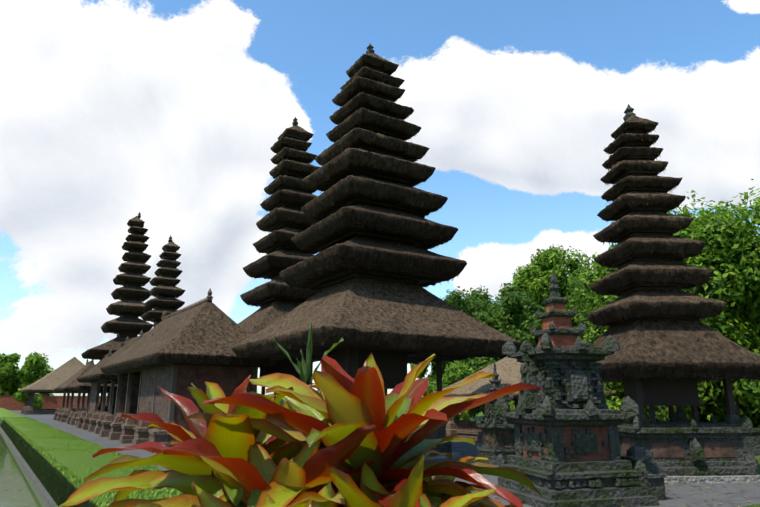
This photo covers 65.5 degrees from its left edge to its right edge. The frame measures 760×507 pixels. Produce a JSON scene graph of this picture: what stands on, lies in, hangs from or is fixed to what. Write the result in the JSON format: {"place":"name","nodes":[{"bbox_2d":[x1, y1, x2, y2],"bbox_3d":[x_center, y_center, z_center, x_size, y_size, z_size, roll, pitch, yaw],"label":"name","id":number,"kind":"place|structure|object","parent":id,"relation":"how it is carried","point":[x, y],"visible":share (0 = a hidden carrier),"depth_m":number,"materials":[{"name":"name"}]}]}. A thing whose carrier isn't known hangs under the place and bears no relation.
{"place":"outdoors","nodes":[
{"label":"outdoors","id":0,"kind":"place"},
{"bbox_2d":[0,431,45,506],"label":"moat water","id":1,"kind":"structure","parent":0,"point":[29,496],"depth_m":14.60,"materials":[{"name":"liquid"}]},
{"bbox_2d":[0,444,23,504],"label":"floating leaves","id":2,"kind":"object","parent":1,"relation":"on","point":[10,477],"depth_m":18.05,"materials":[{"name":"green plant"}]},
{"bbox_2d":[0,408,181,506],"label":"bank grass","id":3,"kind":"structure","parent":0,"point":[46,497],"depth_m":15.12,"materials":[{"name":"green plant"}]},
{"bbox_2d":[0,420,97,506],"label":"hedge","id":4,"kind":"object","parent":3,"relation":"on","point":[54,481],"visible":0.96,"depth_m":13.82,"materials":[{"name":"green plant"}]},
{"bbox_2d":[58,353,542,506],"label":"cordyline plant","id":5,"kind":"object","parent":3,"relation":"on","point":[341,438],"visible":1,"depth_m":2.08,"materials":[{"name":"multicoloured plant"}]},
{"bbox_2d":[273,320,343,411],"bbox_3d":[-0.351,0.771,2.736,0.410,0.936,0.460,0,-14,1],"label":"spiky plant","id":6,"kind":"object","parent":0,"point":[304,375],"visible":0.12,"depth_m":2.82,"materials":[{"name":"green plant"}]},
{"bbox_2d":[0,0,759,398],"label":"sky","id":7,"kind":"structure","parent":0,"point":[172,113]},
{"bbox_2d":[283,399,484,419],"bbox_3d":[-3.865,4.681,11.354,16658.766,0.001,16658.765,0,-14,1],"label":"shrub","id":8,"kind":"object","parent":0,"point":[479,416],"depth_m":62.81,"materials":[{"name":"green plant"}]},
{"bbox_2d":[0,351,53,408],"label":"tree","id":9,"kind":"object","parent":8,"relation":"on","point":[14,379],"visible":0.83,"depth_m":99.23,"materials":[{"name":"green plant"}]},
{"bbox_2d":[410,362,449,381],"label":"tree","id":10,"kind":"object","parent":8,"relation":"on","point":[423,373],"depth_m":58.28,"materials":[{"name":"green plant"}]},
{"bbox_2d":[420,360,485,424],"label":"hedge tree","id":11,"kind":"object","parent":8,"relation":"on","point":[458,370],"visible":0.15,"depth_m":40.88,"materials":[{"name":"green plant"}]},
{"bbox_2d":[430,283,545,371],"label":"tree","id":12,"kind":"object","parent":8,"relation":"on","point":[512,315],"visible":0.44,"depth_m":47.43,"materials":[{"name":"green plant"}]},
{"bbox_2d":[509,244,604,341],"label":"tall tree","id":13,"kind":"object","parent":8,"relation":"on","point":[533,278],"visible":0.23,"depth_m":53.07,"materials":[{"name":"green plant"}]},
{"bbox_2d":[564,266,615,341],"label":"tree","id":14,"kind":"object","parent":8,"relation":"on","point":[577,302],"depth_m":44.30,"materials":[{"name":"green plant"}]},
{"bbox_2d":[698,388,724,421],"bbox_3d":[14.227,8.387,25.517,7.504,6.162,7.595,11,-18,-38],"label":"hedge tree","id":15,"kind":"object","parent":8,"relation":"on","point":[720,419],"visible":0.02,"depth_m":24.73,"materials":[{"name":"green plant"}]},
{"bbox_2d":[9,410,759,506],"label":"pavement","id":16,"kind":"structure","parent":0,"point":[736,497],"depth_m":12.71,"materials":[{"name":"grey stone"}]},
{"bbox_2d":[0,396,106,409],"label":"wall","id":17,"kind":"structure","parent":16,"relation":"on","point":[11,403],"depth_m":99.07,"materials":[{"name":"red brick"}]},
{"bbox_2d":[19,357,107,414],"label":"thatched pavilion","id":18,"kind":"object","parent":16,"relation":"on","point":[50,382],"visible":0.54,"depth_m":72.88,"materials":[{"name":"brown wood"}]},
{"bbox_2d":[53,359,108,421],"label":"thatched pavilion","id":19,"kind":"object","parent":16,"relation":"on","point":[62,414],"visible":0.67,"depth_m":49.90,"materials":[{"name":"brown wood"}]},
{"bbox_2d":[66,348,116,426],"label":"thatched pavilion","id":20,"kind":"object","parent":16,"relation":"on","point":[72,417],"visible":0.27,"depth_m":42.64,"materials":[{"name":"brown wood"}]},
{"bbox_2d":[76,330,142,433],"bbox_3d":[-15.572,7.890,36.781,5.033,5.898,9.270,9,-16,-32],"label":"thatched pavilion","id":21,"kind":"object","parent":16,"relation":"on","point":[92,419],"visible":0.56,"depth_m":35.73,"materials":[{"name":"brown wood"}]},
{"bbox_2d":[81,212,153,414],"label":"pagoda","id":22,"kind":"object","parent":16,"relation":"on","point":[132,295],"visible":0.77,"depth_m":48.30,"materials":[{"name":"brown wood"}]},
{"bbox_2d":[120,236,185,346],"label":"pagoda","id":23,"kind":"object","parent":16,"relation":"on","point":[166,292],"visible":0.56,"depth_m":41.19,"materials":[{"name":"brown wood"}]},
{"bbox_2d":[99,289,281,452],"bbox_3d":[-9.146,5.257,26.984,4.998,6.339,12.441,9,-16,-32],"label":"thatched pavilion","id":24,"kind":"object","parent":16,"relation":"on","point":[179,352],"visible":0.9,"depth_m":23.09,"materials":[{"name":"brown wood"}]},
{"bbox_2d":[238,117,320,398],"bbox_3d":[-4.729,0.677,31.186,7.469,17.252,7.485,8,-16,-30],"label":"pagoda","id":25,"kind":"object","parent":16,"relation":"on","point":[284,220],"visible":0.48,"depth_m":30.56,"materials":[{"name":"brown wood"}]},
{"bbox_2d":[231,44,521,459],"bbox_3d":[-0.383,-0.799,21.625,7.609,15.561,7.614,9,-16,-32],"label":"pagoda","id":26,"kind":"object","parent":16,"relation":"on","point":[373,269],"visible":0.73,"depth_m":19.92,"materials":[{"name":"brown wood"}]},
{"bbox_2d":[476,362,515,464],"bbox_3d":[3.515,4.757,17.798,0.998,2.938,1.000,6,-15,-24],"label":"stone shrine","id":27,"kind":"object","parent":16,"relation":"on","point":[497,434],"visible":0.62,"depth_m":17.44,"materials":[{"name":"grey stone"}]},
{"bbox_2d":[433,356,623,443],"bbox_3d":[6.709,6.608,27.558,6.026,3.988,6.838,9,-16,-32],"label":"thatched pavilion","id":28,"kind":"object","parent":16,"relation":"on","point":[508,371],"visible":0.29,"depth_m":27.01,"materials":[{"name":"brown wood"}]},
{"bbox_2d":[508,400,618,408],"bbox_3d":[11.733,9.199,36.878,7.493,6.035,6.784,0,-14,1],"label":"hedge tree","id":29,"kind":"object","parent":16,"relation":"on","point":[512,404],"depth_m":36.45,"materials":[{"name":"green plant"}]},
{"bbox_2d":[493,273,666,506],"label":"stone shrine","id":30,"kind":"object","parent":16,"relation":"on","point":[566,420],"visible":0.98,"depth_m":10.97,"materials":[{"name":"grey stone"}]},
{"bbox_2d":[472,471,758,506],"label":"fallen leaves","id":31,"kind":"object","parent":16,"relation":"on","point":[689,493],"depth_m":11.56,"materials":[{"name":"brown plant"}]},
{"bbox_2d":[605,396,698,420],"bbox_3d":[11.748,8.611,25.811,6.858,6.653,7.773,0,-14,1],"label":"hedge tree","id":32,"kind":"object","parent":16,"relation":"on","point":[617,405],"depth_m":24.29,"materials":[{"name":"green plant"}]},
{"bbox_2d":[586,104,759,483],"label":"pagoda","id":33,"kind":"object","parent":16,"relation":"on","point":[672,352],"visible":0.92,"depth_m":14.59,"materials":[{"name":"brown wood"}]},
{"bbox_2d":[699,390,759,424],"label":"hedge tree","id":34,"kind":"object","parent":16,"relation":"on","point":[716,412],"visible":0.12,"depth_m":23.54,"materials":[{"name":"green plant"}]},
{"bbox_2d":[702,379,759,427],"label":"tree","id":35,"kind":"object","parent":16,"relation":"on","point":[737,408],"depth_m":22.50,"materials":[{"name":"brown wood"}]},
{"bbox_2d":[743,503,759,506],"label":"lawn","id":36,"kind":"structure","parent":16,"relation":"on","point":[755,505],"depth_m":10.43,"materials":[{"name":"green plant"}]},
{"bbox_2d":[745,456,759,473],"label":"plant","id":37,"kind":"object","parent":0,"point":[758,459],"depth_m":17.18,"materials":[{"name":"green plant"}]},
{"bbox_2d":[567,179,759,427],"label":"tree","id":38,"kind":"object","parent":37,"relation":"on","point":[730,254],"visible":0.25,"depth_m":22.88,"materials":[{"name":"green plant"}]},
{"bbox_2d":[743,428,759,455],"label":"carving","id":39,"kind":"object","parent":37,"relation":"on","point":[751,441],"depth_m":19.62,"materials":[{"name":"stone"}]}
]}

